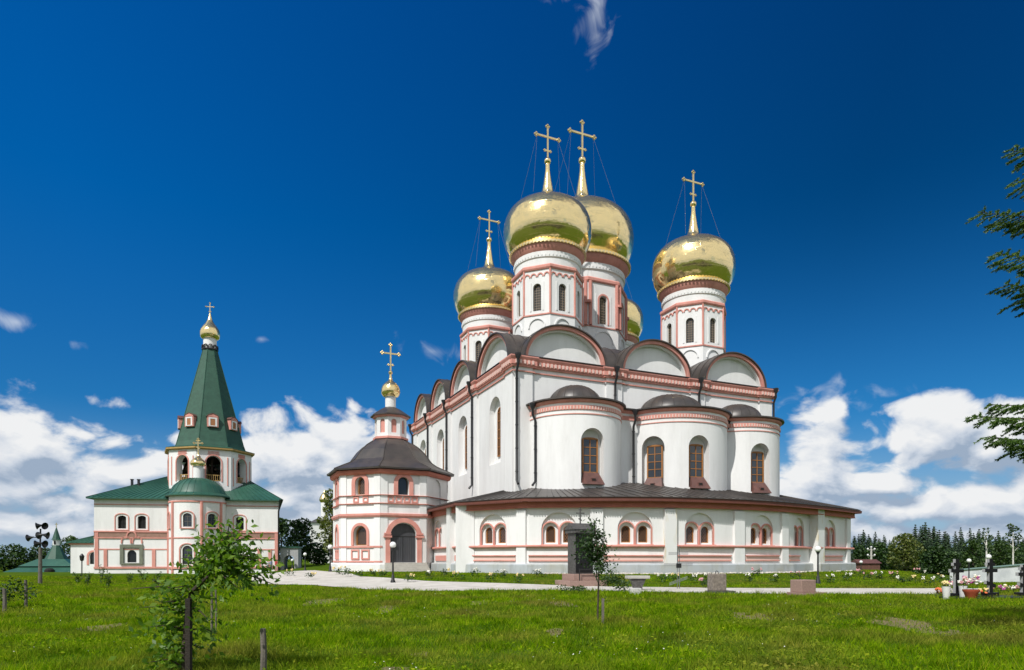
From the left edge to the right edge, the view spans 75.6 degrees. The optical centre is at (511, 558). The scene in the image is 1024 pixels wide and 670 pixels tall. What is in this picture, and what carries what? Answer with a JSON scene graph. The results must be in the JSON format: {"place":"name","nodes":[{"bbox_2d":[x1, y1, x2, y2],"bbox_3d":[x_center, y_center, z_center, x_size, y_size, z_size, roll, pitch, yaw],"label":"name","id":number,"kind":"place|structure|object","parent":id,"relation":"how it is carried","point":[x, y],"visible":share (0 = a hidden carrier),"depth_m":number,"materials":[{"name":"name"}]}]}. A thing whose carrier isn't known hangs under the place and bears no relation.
{"place":"outdoors","nodes":[
{"label":"outdoors","id":0,"kind":"place"},
{"bbox_2d":[0,559,1023,669],"bbox_3d":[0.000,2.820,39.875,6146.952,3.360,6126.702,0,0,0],"label":"ground","id":1,"kind":"structure","parent":0,"point":[310,566],"depth_m":16.13,"materials":[{"name":"green plant"}]},
{"bbox_2d":[2,588,6,612],"bbox_3d":[-15.619,1.450,20.301,0.114,1.065,0.105,0,0,-22],"label":"wooden post","id":2,"kind":"object","parent":1,"relation":"on","point":[4,599],"visible":0.67,"depth_m":20.27,"materials":[{"name":"grey wood"}]},
{"bbox_2d":[0,547,9,569],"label":"broadleaf tree","id":3,"kind":"object","parent":1,"relation":"on","point":[3,559],"visible":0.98,"depth_m":176.26,"materials":[{"name":"green plant"}]},
{"bbox_2d":[0,575,41,604],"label":"leafy bush","id":4,"kind":"object","parent":1,"relation":"on","point":[14,589],"visible":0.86,"depth_m":21.82,"materials":[{"name":"green plant"}]},
{"bbox_2d":[0,543,42,571],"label":"broadleaf tree","id":5,"kind":"object","parent":1,"relation":"on","point":[20,552],"visible":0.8,"depth_m":180.07,"materials":[{"name":"green plant"}]},
{"bbox_2d":[24,580,27,607],"bbox_3d":[-16.227,1.332,22.015,0.104,1.242,0.096,0,0,-22],"label":"wooden post","id":6,"kind":"object","parent":1,"relation":"on","point":[26,598],"visible":0.69,"depth_m":21.98,"materials":[{"name":"grey wood"}]},
{"bbox_2d":[21,545,49,566],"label":"broadleaf tree","id":7,"kind":"object","parent":1,"relation":"on","point":[44,551],"visible":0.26,"depth_m":185.72,"materials":[{"name":"green plant"}]},
{"bbox_2d":[25,522,49,583],"bbox_3d":[-31.634,-0.201,43.989,1.401,4.404,0.634,0,0,0],"label":"utility pole","id":8,"kind":"object","parent":1,"relation":"on","point":[39,535],"visible":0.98,"depth_m":43.92,"materials":[{"name":"grey wood"}]},
{"bbox_2d":[5,523,70,571],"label":"pavilion","id":9,"kind":"structure","parent":1,"relation":"on","point":[56,559],"depth_m":136.92,"materials":[{"name":"green metal"}]},
{"bbox_2d":[50,535,77,558],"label":"broadleaf tree","id":10,"kind":"object","parent":1,"relation":"on","point":[63,547],"visible":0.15,"depth_m":173.90,"materials":[{"name":"green plant"}]},
{"bbox_2d":[66,536,93,572],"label":"annex building","id":11,"kind":"structure","parent":1,"relation":"on","point":[84,546],"depth_m":95.11,"materials":[{"name":"white paint"}]},
{"bbox_2d":[87,550,93,564],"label":"window","id":12,"kind":"structure","parent":11,"relation":"in","point":[92,554],"depth_m":95.47,"materials":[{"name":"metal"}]},
{"bbox_2d":[79,554,83,575],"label":"lantern post","id":13,"kind":"object","parent":1,"relation":"on","point":[81,556],"visible":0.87,"depth_m":69.95,"materials":[{"name":"black metal"}]},
{"bbox_2d":[83,572,91,583],"bbox_3d":[-27.324,1.340,42.527,0.484,0.928,0.854,0,0,0],"label":"tall weed","id":14,"kind":"object","parent":1,"relation":"on","point":[87,579],"visible":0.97,"depth_m":42.47,"materials":[{"name":"green plant"}]},
{"bbox_2d":[103,569,112,586],"bbox_3d":[-23.020,1.188,37.543,0.651,1.231,0.594,0,0,0],"label":"tall weed","id":15,"kind":"object","parent":1,"relation":"on","point":[109,580],"visible":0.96,"depth_m":37.48,"materials":[{"name":"green plant"}]},
{"bbox_2d":[185,598,191,669],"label":"wooden stake","id":16,"kind":"object","parent":1,"relation":"on","point":[188,639],"visible":0.89,"depth_m":9.31,"materials":[{"name":"brown wood"}]},
{"bbox_2d":[86,303,302,573],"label":"bell tower","id":17,"kind":"structure","parent":1,"relation":"on","point":[148,526],"depth_m":96.01,"materials":[{"name":"white paint"}]},
{"bbox_2d":[114,513,128,529],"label":"window","id":18,"kind":"structure","parent":17,"relation":"in","point":[122,519],"depth_m":93.69,"materials":[{"name":"white metal"}]},
{"bbox_2d":[120,544,142,563],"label":"window","id":19,"kind":"structure","parent":17,"relation":"in","point":[131,554],"depth_m":93.58,"materials":[{"name":"grey stone"}]},
{"bbox_2d":[134,513,148,530],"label":"window","id":20,"kind":"structure","parent":17,"relation":"in","point":[141,519],"depth_m":94.13,"materials":[{"name":"pink paint"}]},
{"bbox_2d":[179,510,194,528],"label":"window","id":21,"kind":"structure","parent":17,"relation":"in","point":[187,518],"depth_m":91.32,"materials":[{"name":"paint"}]},
{"bbox_2d":[179,543,194,565],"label":"window","id":22,"kind":"structure","parent":17,"relation":"in","point":[185,548],"depth_m":91.36,"materials":[{"name":"black glass"}]},
{"bbox_2d":[205,511,218,528],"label":"window","id":23,"kind":"structure","parent":17,"relation":"in","point":[211,517],"depth_m":92.73,"materials":[{"name":"grey wood"}]},
{"bbox_2d":[233,514,246,530],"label":"window","id":24,"kind":"structure","parent":17,"relation":"in","point":[242,519],"depth_m":96.43,"materials":[{"name":"white metal"}]},
{"bbox_2d":[108,513,284,669],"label":"apple tree","id":25,"kind":"object","parent":1,"relation":"on","point":[225,564],"visible":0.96,"depth_m":9.51,"materials":[{"name":"green plant"}]},
{"bbox_2d":[215,589,216,630],"bbox_3d":[-6.833,1.371,15.226,0.047,1.364,0.042,0,0,-23],"label":"wooden post","id":26,"kind":"object","parent":1,"relation":"on","point":[216,608],"visible":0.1,"depth_m":15.21,"materials":[{"name":"grey wood"}]},
{"bbox_2d":[260,628,266,669],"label":"wooden post","id":27,"kind":"object","parent":1,"relation":"on","point":[263,655],"visible":1,"depth_m":9.64,"materials":[{"name":"grey wood"}]},
{"bbox_2d":[279,518,295,561],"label":"broadleaf tree","id":28,"kind":"object","parent":1,"relation":"on","point":[282,521],"visible":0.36,"depth_m":124.44,"materials":[{"name":"green plant"}]},
{"bbox_2d":[282,517,320,564],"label":"broadleaf tree","id":29,"kind":"object","parent":1,"relation":"on","point":[302,537],"visible":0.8,"depth_m":117.25,"materials":[{"name":"green plant"}]},
{"bbox_2d":[306,542,329,564],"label":"broadleaf tree","id":30,"kind":"object","parent":1,"relation":"on","point":[318,558],"visible":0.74,"depth_m":120.97,"materials":[{"name":"green plant"}]},
{"bbox_2d":[310,490,331,562],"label":"church","id":31,"kind":"structure","parent":1,"relation":"on","point":[314,524],"depth_m":167.25,"materials":[{"name":"white paint"}]},
{"bbox_2d":[316,488,332,562],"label":"broadleaf tree","id":32,"kind":"object","parent":1,"relation":"on","point":[327,528],"visible":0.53,"depth_m":87.44,"materials":[{"name":"green plant"}]},
{"bbox_2d":[328,545,332,571],"bbox_3d":[-15.431,0.126,56.000,0.420,2.628,0.420,0,0,0],"label":"lamp post","id":33,"kind":"object","parent":1,"relation":"on","point":[330,547],"visible":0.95,"depth_m":55.91,"materials":[{"name":"black metal"}]},
{"bbox_2d":[327,343,453,571],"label":"chapel","id":34,"kind":"structure","parent":1,"relation":"on","point":[389,480],"depth_m":58.83,"materials":[{"name":"white paint"}]},
{"bbox_2d":[335,478,338,497],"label":"window","id":35,"kind":"structure","parent":34,"relation":"in","point":[336,480],"depth_m":60.30,"materials":[{"name":"pink paint"}]},
{"bbox_2d":[335,524,338,545],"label":"window","id":36,"kind":"structure","parent":34,"relation":"in","point":[336,527],"depth_m":60.30,"materials":[{"name":"pink paint"}]},
{"bbox_2d":[351,474,368,494],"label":"window","id":37,"kind":"structure","parent":34,"relation":"in","point":[363,484],"depth_m":58.53,"materials":[{"name":"pink paint"}]},
{"bbox_2d":[351,523,368,545],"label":"window","id":38,"kind":"structure","parent":34,"relation":"in","point":[362,535],"depth_m":58.62,"materials":[{"name":"pink paint"}]},
{"bbox_2d":[390,524,414,561],"bbox_3d":[-9.744,-1.390,58.753,2.320,3.460,0.170,0,0,-24],"label":"door","id":39,"kind":"structure","parent":34,"relation":"in","point":[403,535],"depth_m":58.73,"materials":[{"name":"black metal"}]},
{"bbox_2d":[394,474,412,494],"bbox_3d":[-9.667,-6.565,58.585,1.740,2.030,0.500,0,0,-24],"label":"window","id":40,"kind":"structure","parent":34,"relation":"in","point":[400,484],"depth_m":58.60,"materials":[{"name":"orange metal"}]},
{"bbox_2d":[390,542,395,582],"bbox_3d":[-7.706,0.390,42.699,0.420,2.968,0.420,0,0,0],"label":"lamp post","id":41,"kind":"object","parent":1,"relation":"on","point":[392,545],"visible":0.97,"depth_m":42.64,"materials":[{"name":"black metal"}]},
{"bbox_2d":[556,584,586,591],"bbox_3d":[2.933,1.468,32.248,1.468,0.441,1.523,0,0,12],"label":"leafy bush","id":42,"kind":"object","parent":1,"relation":"on","point":[580,587],"visible":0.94,"depth_m":32.02,"materials":[{"name":"green plant"}]},
{"bbox_2d":[555,508,606,586],"bbox_3d":[4.217,-0.539,40.531,2.550,5.180,2.000,0,0,-22],"label":"monument","id":43,"kind":"object","parent":1,"relation":"on","point":[578,574],"visible":0.64,"depth_m":39.99,"materials":[{"name":"grey stone"}]},
{"bbox_2d":[571,512,618,620],"bbox_3d":[2.079,0.329,16.488,1.207,2.941,1.071,0,0,0],"label":"tree","id":44,"kind":"object","parent":1,"relation":"on","point":[590,547],"visible":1,"depth_m":16.37,"materials":[{"name":"green plant"}]},
{"bbox_2d":[597,569,631,590],"bbox_3d":[5.267,1.143,34.060,1.874,1.200,1.936,0,0,0],"label":"leafy bush","id":45,"kind":"object","parent":1,"relation":"on","point":[609,579],"visible":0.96,"depth_m":33.67,"materials":[{"name":"green plant"}]},
{"bbox_2d":[408,119,861,573],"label":"cathedral","id":46,"kind":"structure","parent":1,"relation":"on","point":[553,405],"depth_m":57.58,"materials":[{"name":"white paint"}]},
{"bbox_2d":[465,425,466,468],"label":"window","id":47,"kind":"structure","parent":46,"relation":"in","point":[466,425],"depth_m":66.06,"materials":[{"name":"orange wood"}]},
{"bbox_2d":[476,341,481,361],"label":"window","id":48,"kind":"structure","parent":46,"relation":"in","point":[478,345],"depth_m":75.58,"materials":[{"name":"grey metal"}]},
{"bbox_2d":[478,523,493,545],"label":"window","id":49,"kind":"structure","parent":46,"relation":"in","point":[489,531],"depth_m":52.08,"materials":[{"name":"pink paint"}]},
{"bbox_2d":[497,407,500,456],"bbox_3d":[-1.056,-11.150,58.003,0.100,4.300,1.000,0,0,-24],"label":"window","id":50,"kind":"structure","parent":46,"relation":"in","point":[499,409],"depth_m":58.16,"materials":[{"name":"orange wood"}]},
{"bbox_2d":[493,522,505,544],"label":"window","id":51,"kind":"structure","parent":46,"relation":"in","point":[502,532],"depth_m":51.35,"materials":[{"name":"pink paint"}]},
{"bbox_2d":[534,284,540,310],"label":"window","id":52,"kind":"structure","parent":46,"relation":"in","point":[537,289],"depth_m":60.46,"materials":[{"name":"grey metal"}]},
{"bbox_2d":[541,521,558,544],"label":"window","id":53,"kind":"structure","parent":46,"relation":"in","point":[550,531],"depth_m":49.58,"materials":[{"name":"pink paint"}]},
{"bbox_2d":[559,285,564,310],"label":"window","id":54,"kind":"structure","parent":46,"relation":"in","point":[561,288],"depth_m":60.49,"materials":[{"name":"grey metal"}]},
{"bbox_2d":[559,521,572,544],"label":"window","id":55,"kind":"structure","parent":46,"relation":"in","point":[565,536],"depth_m":49.41,"materials":[{"name":"pink paint"}]},
{"bbox_2d":[581,437,604,484],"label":"window","id":56,"kind":"structure","parent":46,"relation":"in","point":[590,475],"depth_m":52.49,"materials":[{"name":"orange wood"}]},
{"bbox_2d":[600,297,605,324],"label":"window","id":57,"kind":"structure","parent":46,"relation":"in","point":[602,301],"depth_m":70.86,"materials":[{"name":"grey metal"}]},
{"bbox_2d":[617,521,635,544],"bbox_3d":[8.439,-1.850,48.977,1.383,1.900,0.640,0,0,-2],"label":"window","id":58,"kind":"structure","parent":46,"relation":"in","point":[625,530],"depth_m":49.20,"materials":[{"name":"pink paint"}]},
{"bbox_2d":[635,521,653,544],"bbox_3d":[9.775,-1.850,49.025,1.383,1.900,0.640,0,0,-2],"label":"window","id":59,"kind":"structure","parent":46,"relation":"in","point":[642,531],"depth_m":49.25,"materials":[{"name":"pink paint"}]},
{"bbox_2d":[644,445,663,486],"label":"window","id":60,"kind":"structure","parent":46,"relation":"in","point":[654,452],"depth_m":55.88,"materials":[{"name":"orange wood"}]},
{"bbox_2d":[668,324,670,343],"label":"window","id":61,"kind":"structure","parent":46,"relation":"in","point":[669,330],"depth_m":67.83,"materials":[{"name":"grey metal"}]},
{"bbox_2d":[686,318,693,342],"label":"window","id":62,"kind":"structure","parent":46,"relation":"in","point":[690,322],"depth_m":66.11,"materials":[{"name":"grey metal"}]},
{"bbox_2d":[684,521,699,544],"bbox_3d":[13.491,-1.850,49.812,1.383,1.900,0.640,0,0,-17],"label":"window","id":63,"kind":"structure","parent":46,"relation":"in","point":[689,531],"depth_m":50.04,"materials":[{"name":"pink paint"}]},
{"bbox_2d":[689,444,710,488],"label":"window","id":64,"kind":"structure","parent":46,"relation":"in","point":[696,479],"depth_m":55.52,"materials":[{"name":"orange wood"}]},
{"bbox_2d":[699,522,713,544],"bbox_3d":[14.767,-1.850,50.209,1.383,1.900,0.640,0,0,-17],"label":"window","id":65,"kind":"structure","parent":46,"relation":"in","point":[704,531],"depth_m":50.43,"materials":[{"name":"pink paint"}]},
{"bbox_2d":[710,319,714,342],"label":"window","id":66,"kind":"structure","parent":46,"relation":"in","point":[712,323],"depth_m":66.18,"materials":[{"name":"grey metal"}]},
{"bbox_2d":[751,523,762,545],"bbox_3d":[19.141,-1.850,52.144,1.383,1.900,0.640,0,0,-29],"label":"window","id":67,"kind":"structure","parent":46,"relation":"in","point":[752,530],"depth_m":52.38,"materials":[{"name":"pink paint"}]},
{"bbox_2d":[751,451,771,493],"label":"window","id":68,"kind":"structure","parent":46,"relation":"in","point":[758,485],"depth_m":59.41,"materials":[{"name":"orange wood"}]},
{"bbox_2d":[761,524,774,545],"bbox_3d":[20.310,-1.850,52.793,1.383,1.900,0.640,0,0,-29],"label":"window","id":69,"kind":"structure","parent":46,"relation":"in","point":[763,536],"depth_m":52.97,"materials":[{"name":"pink paint"}]},
{"bbox_2d":[794,525,797,545],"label":"window","id":70,"kind":"structure","parent":46,"relation":"in","point":[796,535],"depth_m":55.69,"materials":[{"name":"pink paint"}]},
{"bbox_2d":[797,526,804,546],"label":"window","id":71,"kind":"structure","parent":46,"relation":"in","point":[801,528],"depth_m":56.43,"materials":[{"name":"pink paint"}]},
{"bbox_2d":[829,527,834,546],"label":"window","id":72,"kind":"structure","parent":46,"relation":"in","point":[832,530],"depth_m":59.66,"materials":[{"name":"pink paint"}]},
{"bbox_2d":[629,588,641,594],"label":"marble block","id":73,"kind":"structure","parent":1,"relation":"on","point":[634,590],"depth_m":31.11,"materials":[{"name":"grey stone"}]},
{"bbox_2d":[664,546,692,589],"bbox_3d":[8.959,0.605,35.516,1.600,2.589,0.600,0,0,-6],"label":"steel cross","id":74,"kind":"object","parent":1,"relation":"on","point":[678,564],"visible":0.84,"depth_m":35.49,"materials":[{"name":"silver metal"}]},
{"bbox_2d":[544,570,854,574],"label":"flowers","id":75,"kind":"object","parent":1,"relation":"on","point":[625,573],"visible":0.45,"depth_m":48.69,"materials":[{"name":"plant"}]},
{"bbox_2d":[705,571,735,593],"bbox_3d":[10.119,1.236,32.083,1.220,1.328,0.770,0,0,-14],"label":"memorial stone","id":76,"kind":"object","parent":1,"relation":"on","point":[716,582],"visible":0.72,"depth_m":31.80,"materials":[{"name":"grey stone"}]},
{"bbox_2d":[787,579,823,595],"bbox_3d":[13.693,1.441,30.651,1.530,0.920,0.920,0,0,-22],"label":"memorial stone","id":77,"kind":"object","parent":1,"relation":"on","point":[801,586],"visible":0.66,"depth_m":30.29,"materials":[{"name":"pink stone"}]},
{"bbox_2d":[815,546,820,583],"bbox_3d":[20.640,0.563,44.504,0.420,2.813,0.420,0,0,0],"label":"lamp post","id":78,"kind":"object","parent":1,"relation":"on","point":[817,549],"visible":0.98,"depth_m":44.44,"materials":[{"name":"black metal"}]},
{"bbox_2d":[851,545,869,560],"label":"broadleaf tree","id":79,"kind":"object","parent":1,"relation":"on","point":[859,553],"visible":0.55,"depth_m":125.53,"materials":[{"name":"green plant"}]},
{"bbox_2d":[851,559,880,569],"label":"shed","id":80,"kind":"structure","parent":1,"relation":"on","point":[870,564],"depth_m":99.18,"materials":[{"name":"brown"}]},
{"bbox_2d":[868,542,892,569],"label":"broadleaf tree","id":81,"kind":"object","parent":1,"relation":"on","point":[879,549],"visible":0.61,"depth_m":121.03,"materials":[{"name":"green plant"}]},
{"bbox_2d":[885,533,925,570],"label":"broadleaf tree","id":82,"kind":"object","parent":1,"relation":"on","point":[905,551],"visible":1,"depth_m":111.38,"materials":[{"name":"green plant"}]},
{"bbox_2d":[907,552,931,573],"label":"broadleaf tree","id":83,"kind":"object","parent":1,"relation":"on","point":[921,559],"visible":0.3,"depth_m":147.08,"materials":[{"name":"green plant"}]},
{"bbox_2d":[917,525,929,550],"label":"spruce tree","id":84,"kind":"object","parent":1,"relation":"on","point":[922,535],"visible":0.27,"depth_m":182.65,"materials":[{"name":"green plant"}]},
{"bbox_2d":[930,526,936,543],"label":"spruce tree","id":85,"kind":"object","parent":1,"relation":"on","point":[933,533],"visible":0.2,"depth_m":196.30,"materials":[{"name":"green plant"}]},
{"bbox_2d":[921,545,950,575],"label":"broadleaf tree","id":86,"kind":"object","parent":1,"relation":"on","point":[938,557],"visible":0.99,"depth_m":119.31,"materials":[{"name":"green plant"}]},
{"bbox_2d":[931,532,941,571],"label":"spruce tree","id":87,"kind":"object","parent":1,"relation":"on","point":[937,542],"visible":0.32,"depth_m":170.54,"materials":[{"name":"green plant"}]},
{"bbox_2d":[938,539,950,572],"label":"spruce tree","id":88,"kind":"object","parent":1,"relation":"on","point":[946,547],"visible":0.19,"depth_m":165.80,"materials":[{"name":"green plant"}]},
{"bbox_2d":[941,580,952,599],"bbox_3d":[18.061,1.340,27.429,0.403,0.861,0.348,0,0,-34],"label":"flower vase","id":89,"kind":"object","parent":1,"relation":"on","point":[946,590],"visible":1,"depth_m":27.34,"materials":[{"name":"white ceramic"}]},
{"bbox_2d":[944,551,963,575],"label":"broadleaf tree","id":90,"kind":"object","parent":1,"relation":"on","point":[953,555],"visible":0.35,"depth_m":141.58,"materials":[{"name":"green plant"}]},
{"bbox_2d":[950,532,957,550],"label":"spruce tree","id":91,"kind":"object","parent":1,"relation":"on","point":[955,539],"visible":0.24,"depth_m":203.72,"materials":[{"name":"green plant"}]},
{"bbox_2d":[957,580,968,596],"bbox_3d":[18.986,1.328,27.802,0.446,0.859,0.415,0,0,0],"label":"flower vase","id":92,"kind":"object","parent":1,"relation":"on","point":[961,593],"visible":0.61,"depth_m":27.72,"materials":[{"name":"white ceramic"}]},
{"bbox_2d":[936,559,994,599],"bbox_3d":[18.968,0.915,27.620,1.500,1.795,1.700,0,0,0],"label":"grave cross","id":93,"kind":"object","parent":1,"relation":"on","point":[955,570],"visible":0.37,"depth_m":28.09,"materials":[{"name":"black stone"}]},
{"bbox_2d":[960,574,981,598],"bbox_3d":[18.424,1.175,26.546,0.684,1.116,0.714,0,0,-39],"label":"flower pot","id":94,"kind":"object","parent":1,"relation":"on","point":[970,593],"visible":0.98,"depth_m":26.40,"materials":[{"name":"orange ceramic"}]},
{"bbox_2d":[959,539,984,568],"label":"broadleaf tree","id":95,"kind":"object","parent":1,"relation":"on","point":[972,547],"visible":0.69,"depth_m":134.64,"materials":[{"name":"green plant"}]},
{"bbox_2d":[977,527,993,566],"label":"birch tree","id":96,"kind":"object","parent":1,"relation":"on","point":[986,544],"visible":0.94,"depth_m":103.93,"materials":[{"name":"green plant"}]},
{"bbox_2d":[974,550,997,565],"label":"broadleaf tree","id":97,"kind":"object","parent":1,"relation":"on","point":[984,555],"visible":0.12,"depth_m":148.25,"materials":[{"name":"green plant"}]},
{"bbox_2d":[950,564,1023,581],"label":"boundary wall","id":98,"kind":"structure","parent":1,"relation":"on","point":[1005,573],"depth_m":78.38,"materials":[{"name":"white"}]},
{"bbox_2d":[963,144,1023,463],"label":"spruce tree","id":99,"kind":"object","parent":1,"relation":"on","point":[1014,445],"visible":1,"depth_m":14.09,"materials":[{"name":"green plant"}]},
{"bbox_2d":[975,540,1014,566],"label":"broadleaf tree","id":100,"kind":"object","parent":1,"relation":"on","point":[1000,556],"visible":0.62,"depth_m":127.60,"materials":[{"name":"green plant"}]},
{"bbox_2d":[978,559,1022,597],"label":"grave cross","id":101,"kind":"object","parent":1,"relation":"on","point":[990,570],"visible":0.59,"depth_m":28.35,"materials":[{"name":"black stone"}]},
{"bbox_2d":[998,523,1023,564],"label":"birch tree","id":102,"kind":"object","parent":1,"relation":"on","point":[1012,543],"visible":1,"depth_m":111.97,"materials":[{"name":"green plant"}]},
{"bbox_2d":[1005,550,1023,562],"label":"broadleaf tree","id":103,"kind":"object","parent":1,"relation":"on","point":[1021,554],"visible":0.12,"depth_m":141.36,"materials":[{"name":"green plant"}]},
{"bbox_2d":[1011,565,1023,596],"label":"grave cross","id":104,"kind":"object","parent":1,"relation":"on","point":[1021,575],"visible":0.64,"depth_m":28.51,"materials":[{"name":"black stone"}]},
{"bbox_2d":[1011,541,1023,563],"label":"broadleaf tree","id":105,"kind":"object","parent":1,"relation":"on","point":[1018,557],"visible":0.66,"depth_m":131.20,"materials":[{"name":"green plant"}]},
{"bbox_2d":[0,0,1023,558],"label":"sky","id":106,"kind":"structure","parent":0,"point":[320,175],"materials":[{"name":"blue"}]},
{"bbox_2d":[87,598,963,669],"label":"bare soil","id":107,"kind":"structure","parent":0,"point":[877,621],"depth_m":17.30,"materials":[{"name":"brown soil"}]},
{"bbox_2d":[252,570,980,593],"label":"path","id":108,"kind":"structure","parent":0,"point":[327,578],"depth_m":40.15,"materials":[{"name":"grey concrete"}]},
{"bbox_2d":[625,576,649,589],"bbox_3d":[6.754,1.410,35.516,1.240,0.980,0.560,0,0,-5],"label":"stone bench","id":109,"kind":"object","parent":108,"relation":"on","point":[637,581],"visible":0.71,"depth_m":35.30,"materials":[{"name":"stone"}]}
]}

